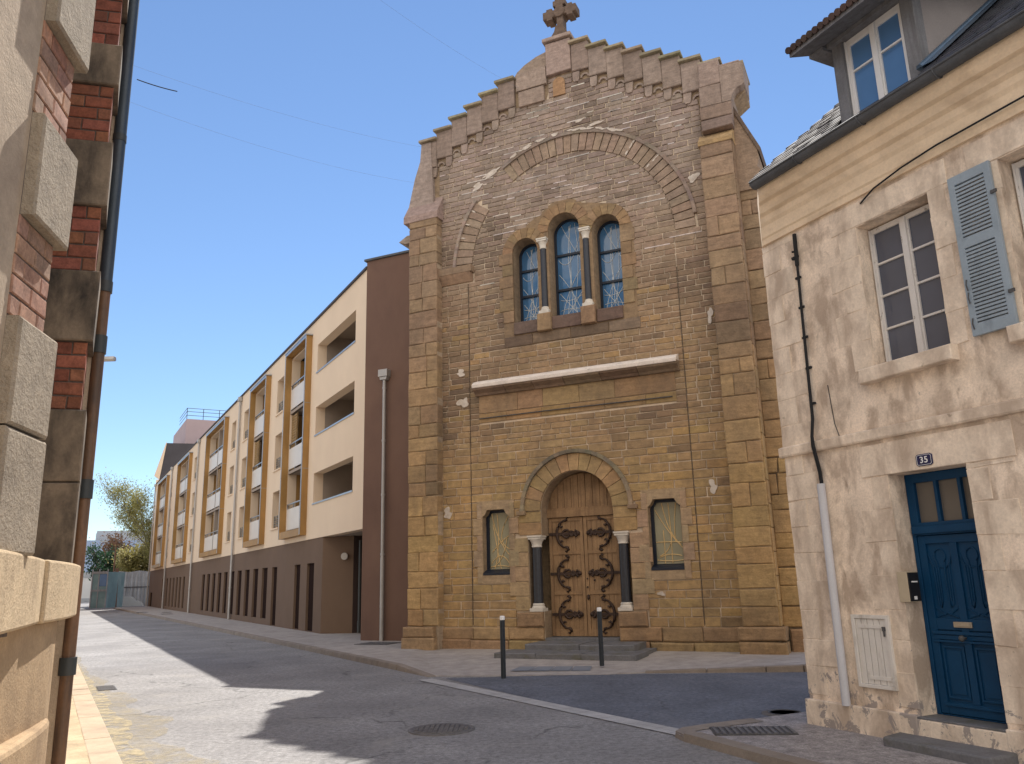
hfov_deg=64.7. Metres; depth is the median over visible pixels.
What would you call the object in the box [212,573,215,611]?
slit window
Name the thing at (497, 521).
window
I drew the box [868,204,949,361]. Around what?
window
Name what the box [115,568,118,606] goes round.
wooden post
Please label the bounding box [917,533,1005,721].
door
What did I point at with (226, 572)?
slit window
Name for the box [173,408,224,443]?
roof tower
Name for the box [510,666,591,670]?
slate paving
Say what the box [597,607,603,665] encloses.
bollard
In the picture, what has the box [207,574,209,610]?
slit window
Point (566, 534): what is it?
door
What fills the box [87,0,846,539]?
sky
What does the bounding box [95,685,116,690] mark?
drain grate
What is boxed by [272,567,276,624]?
slit window
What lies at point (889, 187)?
corner house
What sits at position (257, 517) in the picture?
apartment block
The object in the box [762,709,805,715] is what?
manhole cover
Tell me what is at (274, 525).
window
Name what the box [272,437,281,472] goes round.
window
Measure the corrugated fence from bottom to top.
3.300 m
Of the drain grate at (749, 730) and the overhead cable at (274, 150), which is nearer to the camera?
the drain grate at (749, 730)
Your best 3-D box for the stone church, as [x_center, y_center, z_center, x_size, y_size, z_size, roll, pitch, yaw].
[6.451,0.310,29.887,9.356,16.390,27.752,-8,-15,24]
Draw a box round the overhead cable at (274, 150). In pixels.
[131,102,413,182]
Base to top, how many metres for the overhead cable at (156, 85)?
0.048 m
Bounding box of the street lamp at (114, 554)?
[100,541,116,571]
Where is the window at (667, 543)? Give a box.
[650,499,684,570]
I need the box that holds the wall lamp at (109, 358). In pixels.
[104,356,115,361]
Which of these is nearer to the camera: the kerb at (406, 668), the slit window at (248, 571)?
the kerb at (406, 668)
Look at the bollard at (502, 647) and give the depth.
13.45 m
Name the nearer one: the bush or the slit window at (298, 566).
the slit window at (298, 566)
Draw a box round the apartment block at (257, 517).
[146,266,366,633]
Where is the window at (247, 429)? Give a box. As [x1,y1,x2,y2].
[242,429,247,442]
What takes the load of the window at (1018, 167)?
in the corner house
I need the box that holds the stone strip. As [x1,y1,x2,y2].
[420,679,677,734]
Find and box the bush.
[106,541,150,571]
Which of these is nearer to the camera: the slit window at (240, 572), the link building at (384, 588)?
the link building at (384, 588)
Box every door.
[548,516,587,635]
[583,515,620,636]
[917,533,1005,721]
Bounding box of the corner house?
[749,0,1023,763]
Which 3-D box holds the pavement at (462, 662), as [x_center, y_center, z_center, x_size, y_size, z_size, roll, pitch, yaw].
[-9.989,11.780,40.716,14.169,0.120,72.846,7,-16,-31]
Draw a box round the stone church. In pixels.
[399,0,804,660]
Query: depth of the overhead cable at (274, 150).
17.53 m
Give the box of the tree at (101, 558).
[84,537,130,580]
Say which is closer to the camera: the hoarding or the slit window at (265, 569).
the slit window at (265, 569)
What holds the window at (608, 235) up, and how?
in the stone church
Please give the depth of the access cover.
20.22 m
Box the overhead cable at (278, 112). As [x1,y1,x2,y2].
[133,65,425,147]
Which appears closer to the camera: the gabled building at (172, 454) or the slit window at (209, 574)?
the slit window at (209, 574)
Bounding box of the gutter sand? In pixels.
[77,660,152,763]
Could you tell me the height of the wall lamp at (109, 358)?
0.170 m
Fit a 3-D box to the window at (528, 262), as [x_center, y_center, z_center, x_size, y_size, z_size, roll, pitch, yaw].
[0.513,-2.422,20.080,0.700,2.170,0.085,-8,-15,24]
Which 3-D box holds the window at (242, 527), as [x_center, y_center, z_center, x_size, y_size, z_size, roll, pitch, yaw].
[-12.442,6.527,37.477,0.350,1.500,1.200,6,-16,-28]
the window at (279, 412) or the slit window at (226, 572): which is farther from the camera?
the slit window at (226, 572)
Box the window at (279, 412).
[275,388,283,416]
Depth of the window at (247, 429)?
38.46 m
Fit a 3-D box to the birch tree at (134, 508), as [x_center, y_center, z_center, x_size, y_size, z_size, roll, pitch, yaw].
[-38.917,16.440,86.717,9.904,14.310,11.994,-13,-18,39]
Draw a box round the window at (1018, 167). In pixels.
[1011,159,1023,228]
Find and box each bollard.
[500,616,505,678]
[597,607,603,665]
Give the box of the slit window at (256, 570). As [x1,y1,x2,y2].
[253,569,257,616]
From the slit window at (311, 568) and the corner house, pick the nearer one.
the corner house
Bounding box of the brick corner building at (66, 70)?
[0,0,139,763]
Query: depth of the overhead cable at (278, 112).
17.52 m
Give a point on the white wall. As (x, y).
(86, 589)
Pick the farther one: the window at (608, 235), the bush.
the bush
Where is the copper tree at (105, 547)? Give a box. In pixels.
[93,530,138,567]
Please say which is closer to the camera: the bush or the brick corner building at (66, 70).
the brick corner building at (66, 70)
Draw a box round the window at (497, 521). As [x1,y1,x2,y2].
[483,510,509,574]
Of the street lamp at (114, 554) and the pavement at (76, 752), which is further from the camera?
the street lamp at (114, 554)
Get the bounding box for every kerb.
[72,664,122,763]
[114,608,400,669]
[397,664,435,676]
[645,664,803,672]
[675,718,822,763]
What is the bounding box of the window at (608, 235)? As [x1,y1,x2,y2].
[597,221,623,308]
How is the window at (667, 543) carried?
in the stone church
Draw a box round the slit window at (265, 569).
[262,568,267,617]
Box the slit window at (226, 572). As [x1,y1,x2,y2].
[224,572,227,612]
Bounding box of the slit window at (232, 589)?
[230,571,234,613]
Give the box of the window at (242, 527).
[236,527,242,539]
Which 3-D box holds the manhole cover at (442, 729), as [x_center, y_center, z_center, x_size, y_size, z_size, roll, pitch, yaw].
[-0.778,3.832,8.922,0.740,0.026,0.740,-2,-14,0]
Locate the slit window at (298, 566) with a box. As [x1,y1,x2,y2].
[295,565,299,628]
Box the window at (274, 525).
[270,507,278,530]
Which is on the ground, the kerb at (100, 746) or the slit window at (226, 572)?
the kerb at (100, 746)
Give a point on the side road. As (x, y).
(678, 701)
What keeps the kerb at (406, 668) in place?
on the ground
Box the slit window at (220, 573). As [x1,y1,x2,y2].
[218,573,220,611]
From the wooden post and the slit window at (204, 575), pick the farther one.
the wooden post
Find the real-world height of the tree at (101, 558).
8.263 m
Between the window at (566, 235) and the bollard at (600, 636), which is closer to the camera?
the bollard at (600, 636)
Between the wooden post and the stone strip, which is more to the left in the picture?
the wooden post
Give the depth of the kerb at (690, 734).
7.44 m
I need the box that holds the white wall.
[81,572,91,601]
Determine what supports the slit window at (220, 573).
in the apartment block at (257, 517)
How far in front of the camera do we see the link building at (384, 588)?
22.50 m
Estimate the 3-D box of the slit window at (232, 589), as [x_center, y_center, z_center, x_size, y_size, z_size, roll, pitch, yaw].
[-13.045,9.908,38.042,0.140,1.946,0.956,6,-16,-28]
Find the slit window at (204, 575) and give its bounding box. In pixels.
[202,575,204,609]
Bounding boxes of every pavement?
[65,695,89,763]
[119,607,805,675]
[676,712,966,763]
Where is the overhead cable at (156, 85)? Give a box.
[137,79,176,91]
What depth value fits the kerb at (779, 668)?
13.34 m
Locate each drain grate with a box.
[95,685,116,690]
[709,725,798,735]
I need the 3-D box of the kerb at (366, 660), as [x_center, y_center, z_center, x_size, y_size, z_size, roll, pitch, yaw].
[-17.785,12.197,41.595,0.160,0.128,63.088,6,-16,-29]
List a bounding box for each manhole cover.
[408,723,474,735]
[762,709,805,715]
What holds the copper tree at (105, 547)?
on the ground
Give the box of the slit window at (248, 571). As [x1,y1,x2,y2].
[245,570,249,615]
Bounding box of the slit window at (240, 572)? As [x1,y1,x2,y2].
[237,571,241,614]
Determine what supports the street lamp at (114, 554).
on the ground
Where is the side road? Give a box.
[446,672,809,730]
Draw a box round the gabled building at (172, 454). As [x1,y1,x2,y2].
[154,442,192,486]
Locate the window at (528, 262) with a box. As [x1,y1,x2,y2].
[519,244,538,321]
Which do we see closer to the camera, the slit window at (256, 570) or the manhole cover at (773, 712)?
the manhole cover at (773, 712)
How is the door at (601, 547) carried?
in the stone church
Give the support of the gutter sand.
on the ground
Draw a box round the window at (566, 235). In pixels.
[554,219,581,315]
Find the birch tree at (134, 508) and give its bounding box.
[93,467,154,563]
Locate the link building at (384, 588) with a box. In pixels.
[361,250,409,640]
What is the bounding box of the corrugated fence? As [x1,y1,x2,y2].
[119,571,149,605]
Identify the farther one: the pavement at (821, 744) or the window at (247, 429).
the window at (247, 429)
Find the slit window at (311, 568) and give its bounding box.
[307,563,313,630]
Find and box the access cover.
[354,642,400,644]
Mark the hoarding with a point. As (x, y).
(104, 592)
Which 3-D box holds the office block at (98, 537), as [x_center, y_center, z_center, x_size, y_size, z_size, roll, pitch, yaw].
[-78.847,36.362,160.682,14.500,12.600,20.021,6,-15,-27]
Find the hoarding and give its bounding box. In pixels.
[89,569,124,607]
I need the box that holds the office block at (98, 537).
[83,531,152,577]
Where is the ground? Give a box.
[76,602,764,763]

